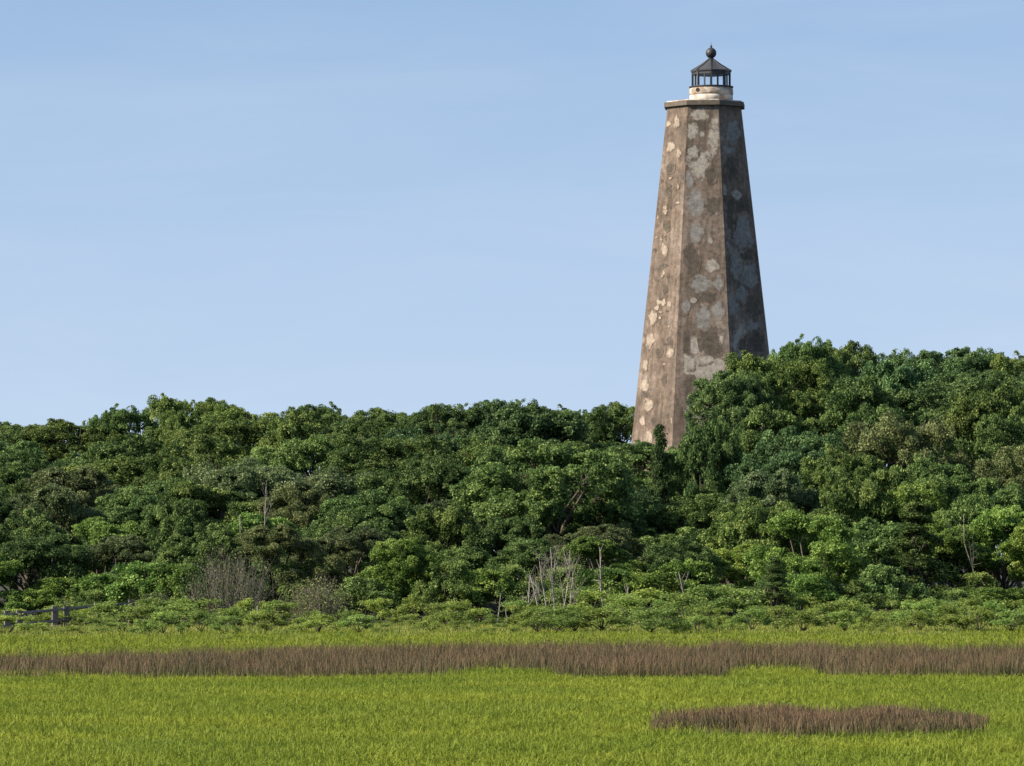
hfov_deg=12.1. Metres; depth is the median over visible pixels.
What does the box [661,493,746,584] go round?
oak tree
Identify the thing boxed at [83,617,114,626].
marsh shrub
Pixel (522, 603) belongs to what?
marsh shrub
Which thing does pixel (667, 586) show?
bush
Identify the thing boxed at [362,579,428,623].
bush
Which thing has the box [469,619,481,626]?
marsh shrub
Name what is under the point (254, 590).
bare thicket
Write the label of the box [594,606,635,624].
marsh shrub
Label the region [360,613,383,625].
marsh shrub
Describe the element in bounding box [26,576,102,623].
bush
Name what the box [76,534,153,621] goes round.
holly tree
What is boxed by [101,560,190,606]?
bush
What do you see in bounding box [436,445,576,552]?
oak tree
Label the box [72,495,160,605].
oak tree
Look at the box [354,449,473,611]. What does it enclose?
oak tree
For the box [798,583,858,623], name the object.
bush
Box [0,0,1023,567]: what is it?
sky
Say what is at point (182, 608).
marsh shrub
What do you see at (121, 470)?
oak tree
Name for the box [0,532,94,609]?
oak tree
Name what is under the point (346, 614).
marsh shrub
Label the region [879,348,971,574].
oak tree
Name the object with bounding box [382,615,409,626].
marsh shrub
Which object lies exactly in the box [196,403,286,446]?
oak tree
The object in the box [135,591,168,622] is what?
shrub
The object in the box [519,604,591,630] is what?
marsh shrub
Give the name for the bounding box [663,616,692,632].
marsh shrub
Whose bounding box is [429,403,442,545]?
cedar tree
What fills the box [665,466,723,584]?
oak tree
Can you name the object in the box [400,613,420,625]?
marsh shrub
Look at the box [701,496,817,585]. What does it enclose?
oak tree
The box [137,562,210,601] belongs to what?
bush
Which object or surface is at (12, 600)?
bush
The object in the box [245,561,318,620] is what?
bush
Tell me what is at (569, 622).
marsh shrub
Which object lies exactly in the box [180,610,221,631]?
marsh shrub
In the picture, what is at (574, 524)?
oak tree
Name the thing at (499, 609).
dead tree
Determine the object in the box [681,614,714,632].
marsh shrub
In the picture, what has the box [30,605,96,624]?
marsh shrub
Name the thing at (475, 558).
oak tree
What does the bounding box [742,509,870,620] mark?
myrtle tree
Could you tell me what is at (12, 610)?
marsh shrub
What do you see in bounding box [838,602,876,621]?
marsh shrub
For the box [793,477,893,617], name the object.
oak tree
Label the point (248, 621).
marsh shrub
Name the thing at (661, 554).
oak tree
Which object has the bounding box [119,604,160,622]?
marsh shrub
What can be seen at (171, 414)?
oak tree
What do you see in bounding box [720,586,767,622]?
bush
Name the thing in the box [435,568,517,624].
bush
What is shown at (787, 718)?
brown rushes
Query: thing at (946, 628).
edge grass
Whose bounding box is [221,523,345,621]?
holly tree
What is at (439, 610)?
marsh shrub
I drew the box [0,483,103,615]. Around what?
holly tree
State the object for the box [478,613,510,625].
marsh shrub
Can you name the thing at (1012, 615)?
marsh shrub
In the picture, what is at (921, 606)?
marsh shrub
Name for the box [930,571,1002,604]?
bush
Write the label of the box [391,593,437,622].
marsh shrub
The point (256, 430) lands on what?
oak tree
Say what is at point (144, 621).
marsh shrub
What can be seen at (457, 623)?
marsh shrub
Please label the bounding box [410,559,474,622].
bush
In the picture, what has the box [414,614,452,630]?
marsh shrub
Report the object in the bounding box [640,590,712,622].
marsh shrub
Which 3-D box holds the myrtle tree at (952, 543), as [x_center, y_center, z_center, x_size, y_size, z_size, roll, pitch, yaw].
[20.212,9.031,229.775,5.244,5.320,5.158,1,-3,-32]
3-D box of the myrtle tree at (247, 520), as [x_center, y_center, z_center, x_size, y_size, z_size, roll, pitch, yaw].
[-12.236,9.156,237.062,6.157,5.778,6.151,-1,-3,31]
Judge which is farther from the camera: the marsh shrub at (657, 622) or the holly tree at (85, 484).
the holly tree at (85, 484)
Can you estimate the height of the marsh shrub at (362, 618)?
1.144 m
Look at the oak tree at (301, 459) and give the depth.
262.08 m
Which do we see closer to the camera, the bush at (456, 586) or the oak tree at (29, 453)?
the bush at (456, 586)
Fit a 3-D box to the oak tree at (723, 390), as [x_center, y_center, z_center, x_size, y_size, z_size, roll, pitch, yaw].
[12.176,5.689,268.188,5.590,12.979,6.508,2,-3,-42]
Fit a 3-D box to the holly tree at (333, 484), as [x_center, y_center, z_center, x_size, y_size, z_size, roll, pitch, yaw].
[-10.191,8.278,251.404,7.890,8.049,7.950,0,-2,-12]
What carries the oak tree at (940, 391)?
on the ground at (494, 605)
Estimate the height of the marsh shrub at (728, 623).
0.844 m
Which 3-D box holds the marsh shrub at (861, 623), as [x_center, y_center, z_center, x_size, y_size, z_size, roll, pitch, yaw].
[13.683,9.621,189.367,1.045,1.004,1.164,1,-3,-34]
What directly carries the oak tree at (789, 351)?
on the ground at (494, 605)
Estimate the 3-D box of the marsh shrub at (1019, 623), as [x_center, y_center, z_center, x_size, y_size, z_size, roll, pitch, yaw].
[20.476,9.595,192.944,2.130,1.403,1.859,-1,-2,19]
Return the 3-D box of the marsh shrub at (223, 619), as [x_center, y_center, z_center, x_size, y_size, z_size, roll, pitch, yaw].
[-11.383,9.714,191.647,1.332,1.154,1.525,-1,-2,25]
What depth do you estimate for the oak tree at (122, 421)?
311.87 m
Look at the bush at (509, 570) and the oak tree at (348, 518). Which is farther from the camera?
the oak tree at (348, 518)
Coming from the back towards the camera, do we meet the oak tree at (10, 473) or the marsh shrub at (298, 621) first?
the oak tree at (10, 473)
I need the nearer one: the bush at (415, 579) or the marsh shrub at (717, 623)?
the marsh shrub at (717, 623)
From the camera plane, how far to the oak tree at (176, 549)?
225.79 m
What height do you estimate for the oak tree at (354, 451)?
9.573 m
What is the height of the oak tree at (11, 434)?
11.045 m
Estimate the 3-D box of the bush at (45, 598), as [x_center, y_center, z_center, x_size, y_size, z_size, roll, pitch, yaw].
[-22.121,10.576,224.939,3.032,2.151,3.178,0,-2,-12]
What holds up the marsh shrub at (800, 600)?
on the ground at (494, 605)
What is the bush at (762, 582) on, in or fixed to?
on the ground at (494, 605)
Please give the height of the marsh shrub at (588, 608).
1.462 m
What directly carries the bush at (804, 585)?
on the ground at (494, 605)
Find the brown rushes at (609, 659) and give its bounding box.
[0,635,1023,678]
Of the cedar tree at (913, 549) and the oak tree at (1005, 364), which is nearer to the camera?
the cedar tree at (913, 549)
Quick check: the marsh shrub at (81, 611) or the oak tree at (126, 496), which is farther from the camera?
the oak tree at (126, 496)
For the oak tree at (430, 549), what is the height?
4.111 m
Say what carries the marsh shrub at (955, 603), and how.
on the ground at (494, 605)
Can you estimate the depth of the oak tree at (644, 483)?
266.51 m
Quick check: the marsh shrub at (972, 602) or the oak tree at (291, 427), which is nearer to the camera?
the marsh shrub at (972, 602)
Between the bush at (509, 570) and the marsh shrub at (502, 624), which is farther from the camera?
the bush at (509, 570)
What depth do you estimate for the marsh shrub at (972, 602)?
205.05 m
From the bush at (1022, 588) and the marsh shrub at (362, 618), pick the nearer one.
the marsh shrub at (362, 618)
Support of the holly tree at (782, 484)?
on the ground at (494, 605)
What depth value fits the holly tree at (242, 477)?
249.78 m
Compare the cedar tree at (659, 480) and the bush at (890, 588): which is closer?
the bush at (890, 588)
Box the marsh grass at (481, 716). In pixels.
[0,619,1023,765]
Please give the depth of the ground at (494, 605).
253.66 m
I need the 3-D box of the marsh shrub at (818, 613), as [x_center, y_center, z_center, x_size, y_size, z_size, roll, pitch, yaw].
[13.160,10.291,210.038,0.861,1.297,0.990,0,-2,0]
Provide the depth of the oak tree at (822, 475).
245.47 m
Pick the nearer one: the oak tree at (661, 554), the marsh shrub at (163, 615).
the marsh shrub at (163, 615)
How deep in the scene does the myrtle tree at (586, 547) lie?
227.20 m
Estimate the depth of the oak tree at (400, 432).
278.60 m
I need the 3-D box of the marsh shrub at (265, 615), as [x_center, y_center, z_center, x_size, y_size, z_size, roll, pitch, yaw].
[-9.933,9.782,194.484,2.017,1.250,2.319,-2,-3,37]
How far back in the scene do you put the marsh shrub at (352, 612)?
218.26 m
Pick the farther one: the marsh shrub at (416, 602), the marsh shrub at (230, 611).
the marsh shrub at (416, 602)
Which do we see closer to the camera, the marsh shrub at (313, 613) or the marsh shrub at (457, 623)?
the marsh shrub at (457, 623)
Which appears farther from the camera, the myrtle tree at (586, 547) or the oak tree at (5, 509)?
the oak tree at (5, 509)
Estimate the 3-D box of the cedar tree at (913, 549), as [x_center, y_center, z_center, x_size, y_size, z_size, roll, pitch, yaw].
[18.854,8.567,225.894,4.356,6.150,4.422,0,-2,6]
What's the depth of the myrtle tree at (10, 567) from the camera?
225.44 m
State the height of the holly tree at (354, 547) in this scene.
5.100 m
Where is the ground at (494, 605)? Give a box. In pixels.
[0,567,1023,638]
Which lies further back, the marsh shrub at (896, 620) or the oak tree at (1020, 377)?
the oak tree at (1020, 377)
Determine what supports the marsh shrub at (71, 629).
on the ground at (494, 605)
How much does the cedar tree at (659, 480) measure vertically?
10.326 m
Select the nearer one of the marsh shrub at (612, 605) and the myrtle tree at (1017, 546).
the marsh shrub at (612, 605)
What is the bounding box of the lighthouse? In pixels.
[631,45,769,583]
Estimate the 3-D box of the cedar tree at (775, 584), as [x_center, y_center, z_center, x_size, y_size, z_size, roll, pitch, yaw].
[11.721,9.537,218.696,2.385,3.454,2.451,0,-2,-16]
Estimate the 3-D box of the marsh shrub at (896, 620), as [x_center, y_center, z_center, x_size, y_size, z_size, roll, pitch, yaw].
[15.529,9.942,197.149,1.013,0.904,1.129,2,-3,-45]
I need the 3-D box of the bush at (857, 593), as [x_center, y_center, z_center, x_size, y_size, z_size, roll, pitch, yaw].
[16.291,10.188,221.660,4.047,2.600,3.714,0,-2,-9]
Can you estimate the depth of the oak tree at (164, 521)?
232.03 m
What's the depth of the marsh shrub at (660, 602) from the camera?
211.06 m
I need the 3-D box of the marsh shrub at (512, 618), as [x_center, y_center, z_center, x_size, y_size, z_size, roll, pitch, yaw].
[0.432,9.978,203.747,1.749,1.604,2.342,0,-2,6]
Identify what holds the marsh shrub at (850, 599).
on the ground at (494, 605)
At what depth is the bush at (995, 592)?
222.75 m
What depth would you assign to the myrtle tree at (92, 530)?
233.91 m
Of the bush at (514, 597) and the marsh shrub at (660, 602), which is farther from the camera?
the bush at (514, 597)
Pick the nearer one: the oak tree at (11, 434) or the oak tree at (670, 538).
the oak tree at (670, 538)
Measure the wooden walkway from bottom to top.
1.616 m
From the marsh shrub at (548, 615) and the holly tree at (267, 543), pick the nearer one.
the marsh shrub at (548, 615)
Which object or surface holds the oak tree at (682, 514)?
on the ground at (494, 605)
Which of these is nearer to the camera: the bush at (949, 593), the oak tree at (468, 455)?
the bush at (949, 593)
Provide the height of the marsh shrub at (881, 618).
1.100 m
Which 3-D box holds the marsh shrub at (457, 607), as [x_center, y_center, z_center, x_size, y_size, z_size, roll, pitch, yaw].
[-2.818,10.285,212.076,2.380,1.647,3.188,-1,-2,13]
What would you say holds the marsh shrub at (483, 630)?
on the ground at (494, 605)
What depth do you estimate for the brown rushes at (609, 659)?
126.45 m
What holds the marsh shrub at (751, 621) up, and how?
on the ground at (494, 605)
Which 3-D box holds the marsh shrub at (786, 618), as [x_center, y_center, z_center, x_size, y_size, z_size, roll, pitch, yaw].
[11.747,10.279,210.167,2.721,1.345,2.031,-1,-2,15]
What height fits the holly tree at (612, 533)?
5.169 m
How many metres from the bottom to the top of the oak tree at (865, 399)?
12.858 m
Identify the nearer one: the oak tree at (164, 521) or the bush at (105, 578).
the bush at (105, 578)
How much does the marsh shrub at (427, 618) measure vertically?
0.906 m
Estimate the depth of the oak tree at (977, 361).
291.40 m
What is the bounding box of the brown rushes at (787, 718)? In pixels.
[647,698,990,738]
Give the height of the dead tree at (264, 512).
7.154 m
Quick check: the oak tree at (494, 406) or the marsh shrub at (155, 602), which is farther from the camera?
the oak tree at (494, 406)
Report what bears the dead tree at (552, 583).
on the ground at (494, 605)
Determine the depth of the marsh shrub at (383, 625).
197.12 m
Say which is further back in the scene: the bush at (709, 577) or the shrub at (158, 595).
the bush at (709, 577)
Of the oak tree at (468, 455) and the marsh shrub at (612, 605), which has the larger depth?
the oak tree at (468, 455)
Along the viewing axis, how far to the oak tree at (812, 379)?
270.86 m
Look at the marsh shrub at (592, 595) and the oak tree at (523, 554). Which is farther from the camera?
the oak tree at (523, 554)
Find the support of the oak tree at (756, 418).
on the ground at (494, 605)
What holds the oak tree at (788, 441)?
on the ground at (494, 605)
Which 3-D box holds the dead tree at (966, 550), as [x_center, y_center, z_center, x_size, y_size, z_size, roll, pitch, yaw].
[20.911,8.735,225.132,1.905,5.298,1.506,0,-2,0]
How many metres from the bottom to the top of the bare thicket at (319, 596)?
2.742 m
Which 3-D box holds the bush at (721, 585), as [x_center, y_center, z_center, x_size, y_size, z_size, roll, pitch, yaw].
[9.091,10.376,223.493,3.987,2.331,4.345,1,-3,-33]
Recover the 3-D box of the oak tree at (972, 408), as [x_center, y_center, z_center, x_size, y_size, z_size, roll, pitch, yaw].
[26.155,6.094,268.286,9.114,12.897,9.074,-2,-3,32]
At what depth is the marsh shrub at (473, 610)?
212.94 m
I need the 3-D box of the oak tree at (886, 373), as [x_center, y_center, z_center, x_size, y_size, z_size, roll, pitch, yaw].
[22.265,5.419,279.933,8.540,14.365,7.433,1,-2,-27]
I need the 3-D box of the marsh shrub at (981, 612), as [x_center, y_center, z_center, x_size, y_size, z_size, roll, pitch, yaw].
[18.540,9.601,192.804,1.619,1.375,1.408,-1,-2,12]
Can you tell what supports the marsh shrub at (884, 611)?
on the ground at (494, 605)
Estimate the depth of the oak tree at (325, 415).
311.49 m
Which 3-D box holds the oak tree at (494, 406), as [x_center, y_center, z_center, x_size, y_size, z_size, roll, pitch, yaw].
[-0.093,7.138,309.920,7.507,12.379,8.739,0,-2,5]
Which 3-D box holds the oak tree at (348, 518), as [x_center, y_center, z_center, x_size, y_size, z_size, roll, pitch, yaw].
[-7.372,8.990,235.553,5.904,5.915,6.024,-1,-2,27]
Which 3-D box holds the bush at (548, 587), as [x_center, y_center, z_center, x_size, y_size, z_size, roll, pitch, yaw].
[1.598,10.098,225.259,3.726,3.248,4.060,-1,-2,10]
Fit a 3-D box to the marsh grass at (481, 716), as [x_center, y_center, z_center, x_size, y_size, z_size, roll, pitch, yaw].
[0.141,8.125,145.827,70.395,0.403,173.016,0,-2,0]
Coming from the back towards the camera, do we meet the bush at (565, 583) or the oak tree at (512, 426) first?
the oak tree at (512, 426)
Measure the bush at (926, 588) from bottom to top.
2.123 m
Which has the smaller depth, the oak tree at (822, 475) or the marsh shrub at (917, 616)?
the marsh shrub at (917, 616)
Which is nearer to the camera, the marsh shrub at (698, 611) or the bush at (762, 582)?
the marsh shrub at (698, 611)
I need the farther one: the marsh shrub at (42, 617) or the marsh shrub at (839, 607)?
the marsh shrub at (42, 617)
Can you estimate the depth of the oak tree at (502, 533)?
237.36 m
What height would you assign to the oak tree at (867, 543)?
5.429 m
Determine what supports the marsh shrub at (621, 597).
on the ground at (494, 605)
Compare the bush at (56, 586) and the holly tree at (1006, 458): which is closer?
the bush at (56, 586)
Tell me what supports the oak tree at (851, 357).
on the ground at (494, 605)
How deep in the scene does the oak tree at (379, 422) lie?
308.73 m
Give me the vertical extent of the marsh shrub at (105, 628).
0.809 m
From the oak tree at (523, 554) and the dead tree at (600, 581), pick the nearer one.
the dead tree at (600, 581)
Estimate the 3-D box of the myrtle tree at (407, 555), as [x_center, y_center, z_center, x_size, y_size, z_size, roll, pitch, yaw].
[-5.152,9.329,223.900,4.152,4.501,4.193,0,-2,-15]
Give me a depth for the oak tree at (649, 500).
250.89 m
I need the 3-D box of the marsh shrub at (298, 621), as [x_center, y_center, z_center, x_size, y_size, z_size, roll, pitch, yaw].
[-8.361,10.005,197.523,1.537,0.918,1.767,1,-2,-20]
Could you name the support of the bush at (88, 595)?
on the ground at (494, 605)
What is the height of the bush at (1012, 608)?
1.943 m
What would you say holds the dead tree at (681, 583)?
on the ground at (494, 605)
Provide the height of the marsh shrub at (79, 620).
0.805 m
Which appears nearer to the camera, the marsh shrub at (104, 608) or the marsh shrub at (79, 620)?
the marsh shrub at (79, 620)
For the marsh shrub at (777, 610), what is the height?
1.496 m
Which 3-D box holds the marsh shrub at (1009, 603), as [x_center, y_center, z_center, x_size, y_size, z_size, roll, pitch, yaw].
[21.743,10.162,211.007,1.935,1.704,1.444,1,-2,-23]
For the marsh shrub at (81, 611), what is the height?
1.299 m
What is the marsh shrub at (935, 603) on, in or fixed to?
on the ground at (494, 605)
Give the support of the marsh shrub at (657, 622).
on the ground at (494, 605)
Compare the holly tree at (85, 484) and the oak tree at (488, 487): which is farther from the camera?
the holly tree at (85, 484)
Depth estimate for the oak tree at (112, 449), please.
278.06 m
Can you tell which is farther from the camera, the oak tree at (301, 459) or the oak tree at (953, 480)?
the oak tree at (301, 459)
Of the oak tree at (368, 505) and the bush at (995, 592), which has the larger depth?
the oak tree at (368, 505)
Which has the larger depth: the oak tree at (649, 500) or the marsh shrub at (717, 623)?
the oak tree at (649, 500)
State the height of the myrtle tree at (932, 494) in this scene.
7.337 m
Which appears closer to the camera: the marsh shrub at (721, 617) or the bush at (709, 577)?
the marsh shrub at (721, 617)
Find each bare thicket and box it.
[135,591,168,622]
[179,540,282,626]
[280,573,352,625]
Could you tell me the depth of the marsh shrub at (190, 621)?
204.87 m
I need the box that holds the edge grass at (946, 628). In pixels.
[0,621,1023,642]
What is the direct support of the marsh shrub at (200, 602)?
on the ground at (494, 605)
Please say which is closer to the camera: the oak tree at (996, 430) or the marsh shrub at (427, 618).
the marsh shrub at (427, 618)
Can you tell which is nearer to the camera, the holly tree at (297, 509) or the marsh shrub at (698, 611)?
the marsh shrub at (698, 611)
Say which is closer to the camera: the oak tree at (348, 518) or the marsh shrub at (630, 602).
the marsh shrub at (630, 602)
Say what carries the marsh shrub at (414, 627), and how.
on the ground at (494, 605)
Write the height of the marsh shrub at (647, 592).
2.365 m
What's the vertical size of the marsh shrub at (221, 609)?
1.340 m
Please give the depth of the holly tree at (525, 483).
244.16 m
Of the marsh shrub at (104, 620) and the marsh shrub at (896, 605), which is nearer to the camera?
the marsh shrub at (104, 620)
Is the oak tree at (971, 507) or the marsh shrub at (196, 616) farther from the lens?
the oak tree at (971, 507)
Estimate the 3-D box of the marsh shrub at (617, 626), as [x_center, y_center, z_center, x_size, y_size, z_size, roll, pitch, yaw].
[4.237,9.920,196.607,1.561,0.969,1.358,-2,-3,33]
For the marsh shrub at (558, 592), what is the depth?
219.45 m
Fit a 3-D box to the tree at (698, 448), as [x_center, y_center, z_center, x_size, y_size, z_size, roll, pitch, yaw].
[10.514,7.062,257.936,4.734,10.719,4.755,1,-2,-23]
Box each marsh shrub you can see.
[0,608,31,623]
[0,613,56,633]
[24,614,51,626]
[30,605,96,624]
[46,625,88,633]
[66,618,85,625]
[73,608,123,624]
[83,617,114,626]
[87,600,144,622]
[88,620,146,632]
[119,597,179,625]
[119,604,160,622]
[127,618,157,634]
[137,609,184,633]
[140,605,180,624]
[146,602,205,624]
[170,595,225,624]
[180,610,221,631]
[188,611,216,627]
[208,606,258,625]
[208,614,242,632]
[213,606,246,624]
[234,597,276,614]
[242,609,267,626]
[242,612,296,630]
[254,599,299,624]
[287,618,322,630]
[290,609,322,627]
[297,613,346,632]
[334,613,377,631]
[338,610,363,625]
[345,609,361,623]
[357,597,395,620]
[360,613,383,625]
[369,622,402,631]
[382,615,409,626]
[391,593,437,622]
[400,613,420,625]
[405,623,429,631]
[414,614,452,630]
[420,615,435,625]
[423,603,451,620]
[426,599,476,624]
[436,598,477,624]
[449,620,472,631]
[461,607,494,624]
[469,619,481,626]
[472,628,493,634]
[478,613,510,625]
[486,622,521,631]
[496,599,529,624]
[506,602,540,626]
[516,609,559,632]
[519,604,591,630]
[535,603,559,623]
[540,587,611,614]
[552,611,597,631]
[565,586,632,623]
[566,603,595,620]
[571,608,636,630]
[592,594,669,624]
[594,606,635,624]
[596,616,632,629]
[600,584,677,623]
[600,591,652,623]
[602,603,622,607]
[628,607,692,634]
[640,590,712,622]
[652,599,690,624]
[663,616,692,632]
[676,584,754,620]
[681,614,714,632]
[685,606,711,625]
[703,585,773,619]
[711,605,732,624]
[712,619,722,631]
[717,618,749,630]
[730,606,774,629]
[738,610,755,623]
[743,603,770,623]
[746,595,833,622]
[753,605,797,629]
[754,605,815,625]
[763,607,778,619]
[770,608,829,631]
[807,599,884,625]
[813,606,824,621]
[824,610,866,631]
[835,595,874,625]
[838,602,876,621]
[848,617,877,631]
[864,614,891,632]
[869,609,893,624]
[884,617,904,629]
[885,597,918,620]
[889,599,944,626]
[896,610,938,630]
[908,596,967,616]
[914,603,993,628]
[935,597,972,622]
[945,594,993,622]
[960,607,996,629]
[966,599,1015,619]
[986,610,1023,632]
[994,598,1021,620]
[1005,608,1023,628]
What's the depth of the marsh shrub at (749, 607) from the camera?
215.90 m
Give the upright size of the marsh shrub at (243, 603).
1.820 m
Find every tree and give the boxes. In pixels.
[0,421,64,462]
[0,439,45,471]
[0,440,99,586]
[0,451,46,490]
[0,479,67,541]
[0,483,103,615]
[0,487,18,543]
[0,508,81,616]
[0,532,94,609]
[0,554,25,586]
[14,465,123,603]
[21,418,125,463]
[32,454,151,585]
[37,516,151,577]
[61,430,166,489]
[64,403,163,457]
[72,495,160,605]
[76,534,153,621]
[94,476,219,597]
[129,433,247,490]
[134,497,225,622]
[139,479,258,574]
[141,393,249,452]
[144,415,304,590]
[148,522,254,610]
[172,456,303,607]
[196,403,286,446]
[212,511,302,620]
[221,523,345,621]
[235,432,356,601]
[238,482,271,623]
[249,409,370,591]
[249,465,386,592]
[249,485,330,612]
[273,401,354,475]
[280,525,390,609]
[298,508,406,620]
[312,486,417,614]
[314,431,457,496]
[322,407,432,438]
[353,536,445,621]
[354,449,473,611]
[357,545,456,620]
[380,423,466,490]
[394,499,500,611]
[397,403,490,443]
[398,436,514,507]
[400,504,491,610]
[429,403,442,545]
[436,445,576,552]
[443,546,521,621]
[447,437,645,540]
[453,398,561,436]
[460,514,553,620]
[463,403,591,449]
[476,471,579,614]
[480,538,581,614]
[497,594,507,623]
[522,578,541,626]
[526,542,607,615]
[534,523,652,620]
[536,439,594,489]
[540,404,624,461]
[540,488,677,537]
[543,535,647,621]
[556,496,667,567]
[580,401,634,445]
[590,440,688,491]
[593,545,612,622]
[630,475,683,513]
[635,494,746,544]
[637,526,731,561]
[642,535,723,619]
[644,423,671,604]
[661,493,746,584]
[663,415,743,502]
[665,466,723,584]
[676,572,699,622]
[684,369,781,583]
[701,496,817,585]
[709,543,792,621]
[710,350,843,451]
[712,403,844,481]
[720,468,851,553]
[723,425,846,555]
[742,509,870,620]
[746,556,797,620]
[761,333,854,555]
[778,373,860,556]
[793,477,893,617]
[798,443,900,555]
[819,373,946,483]
[821,340,880,376]
[825,410,971,594]
[827,517,953,619]
[835,352,962,464]
[870,479,962,583]
[874,501,960,621]
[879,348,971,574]
[888,370,1023,588]
[889,518,1004,587]
[890,453,1000,587]
[908,377,1023,588]
[925,413,1023,545]
[932,482,1023,588]
[940,346,1015,440]
[948,514,980,621]
[951,503,1023,618]
[965,445,1023,587]
[989,350,1023,378]
[992,519,1023,581]
[998,400,1023,443]
[1016,374,1023,380]
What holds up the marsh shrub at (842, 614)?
on the ground at (494, 605)
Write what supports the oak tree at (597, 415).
on the ground at (494, 605)
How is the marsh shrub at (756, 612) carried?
on the ground at (494, 605)
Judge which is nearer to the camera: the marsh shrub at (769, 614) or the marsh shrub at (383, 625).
the marsh shrub at (383, 625)
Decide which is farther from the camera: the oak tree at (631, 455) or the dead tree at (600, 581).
the oak tree at (631, 455)
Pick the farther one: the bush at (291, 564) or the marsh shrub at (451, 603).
the bush at (291, 564)
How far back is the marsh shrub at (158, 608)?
212.16 m
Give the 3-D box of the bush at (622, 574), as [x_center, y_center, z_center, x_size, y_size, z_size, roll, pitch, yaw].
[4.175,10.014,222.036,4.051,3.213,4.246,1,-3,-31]
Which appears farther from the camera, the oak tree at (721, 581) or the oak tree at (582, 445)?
the oak tree at (721, 581)
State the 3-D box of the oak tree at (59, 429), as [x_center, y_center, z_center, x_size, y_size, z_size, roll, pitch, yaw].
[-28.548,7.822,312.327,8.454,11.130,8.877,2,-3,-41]
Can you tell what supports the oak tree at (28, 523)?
on the ground at (494, 605)
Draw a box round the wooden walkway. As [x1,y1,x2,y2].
[0,600,144,629]
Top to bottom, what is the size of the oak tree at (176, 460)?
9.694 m
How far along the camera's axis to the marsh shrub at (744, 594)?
217.24 m
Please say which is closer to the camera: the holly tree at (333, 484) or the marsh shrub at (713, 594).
the marsh shrub at (713, 594)
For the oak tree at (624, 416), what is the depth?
310.27 m
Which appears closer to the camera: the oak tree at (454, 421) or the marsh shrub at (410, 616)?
the marsh shrub at (410, 616)
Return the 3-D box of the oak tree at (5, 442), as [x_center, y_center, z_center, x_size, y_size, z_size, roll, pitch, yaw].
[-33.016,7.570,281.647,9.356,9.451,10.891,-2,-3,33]
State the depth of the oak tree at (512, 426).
279.94 m
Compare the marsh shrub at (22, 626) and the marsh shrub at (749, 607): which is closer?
the marsh shrub at (22, 626)
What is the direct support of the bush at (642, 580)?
on the ground at (494, 605)
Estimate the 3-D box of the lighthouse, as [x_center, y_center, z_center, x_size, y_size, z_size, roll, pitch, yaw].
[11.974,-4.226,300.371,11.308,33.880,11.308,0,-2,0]
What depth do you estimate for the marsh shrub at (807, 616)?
190.21 m
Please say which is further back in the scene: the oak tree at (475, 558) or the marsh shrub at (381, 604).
the oak tree at (475, 558)
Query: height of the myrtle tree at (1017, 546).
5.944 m
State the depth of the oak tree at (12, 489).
254.69 m
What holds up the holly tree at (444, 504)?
on the ground at (494, 605)
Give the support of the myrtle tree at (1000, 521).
on the ground at (494, 605)
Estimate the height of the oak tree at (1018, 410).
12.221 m
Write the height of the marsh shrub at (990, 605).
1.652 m
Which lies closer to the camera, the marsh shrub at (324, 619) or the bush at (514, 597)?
the marsh shrub at (324, 619)
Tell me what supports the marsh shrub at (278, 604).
on the ground at (494, 605)
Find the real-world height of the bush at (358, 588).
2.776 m
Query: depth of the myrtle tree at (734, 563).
229.47 m
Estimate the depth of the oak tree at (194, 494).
246.07 m
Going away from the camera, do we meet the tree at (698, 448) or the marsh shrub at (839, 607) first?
the marsh shrub at (839, 607)
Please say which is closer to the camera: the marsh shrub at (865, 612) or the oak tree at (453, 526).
the marsh shrub at (865, 612)
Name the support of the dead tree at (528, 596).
on the ground at (494, 605)
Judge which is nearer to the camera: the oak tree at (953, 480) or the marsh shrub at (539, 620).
the marsh shrub at (539, 620)
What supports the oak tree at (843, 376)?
on the ground at (494, 605)
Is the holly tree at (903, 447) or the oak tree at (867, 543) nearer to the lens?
the oak tree at (867, 543)
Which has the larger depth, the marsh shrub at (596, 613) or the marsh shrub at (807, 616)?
the marsh shrub at (596, 613)
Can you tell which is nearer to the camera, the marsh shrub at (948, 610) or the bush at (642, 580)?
the marsh shrub at (948, 610)
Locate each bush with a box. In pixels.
[0,589,45,614]
[4,588,63,615]
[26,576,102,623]
[51,590,107,621]
[70,572,143,619]
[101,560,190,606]
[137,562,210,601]
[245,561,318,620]
[315,576,403,615]
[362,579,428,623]
[387,560,448,619]
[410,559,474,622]
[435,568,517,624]
[458,563,543,622]
[497,581,557,613]
[512,566,576,614]
[539,577,614,607]
[556,567,649,624]
[573,572,670,616]
[625,571,695,623]
[651,558,719,592]
[675,583,748,619]
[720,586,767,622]
[741,578,798,605]
[754,572,841,610]
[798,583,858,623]
[825,578,909,619]
[857,563,929,612]
[886,587,953,615]
[914,589,970,623]
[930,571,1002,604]
[968,587,1023,619]
[995,591,1017,611]
[1010,583,1023,600]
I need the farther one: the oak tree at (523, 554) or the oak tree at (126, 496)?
the oak tree at (126, 496)

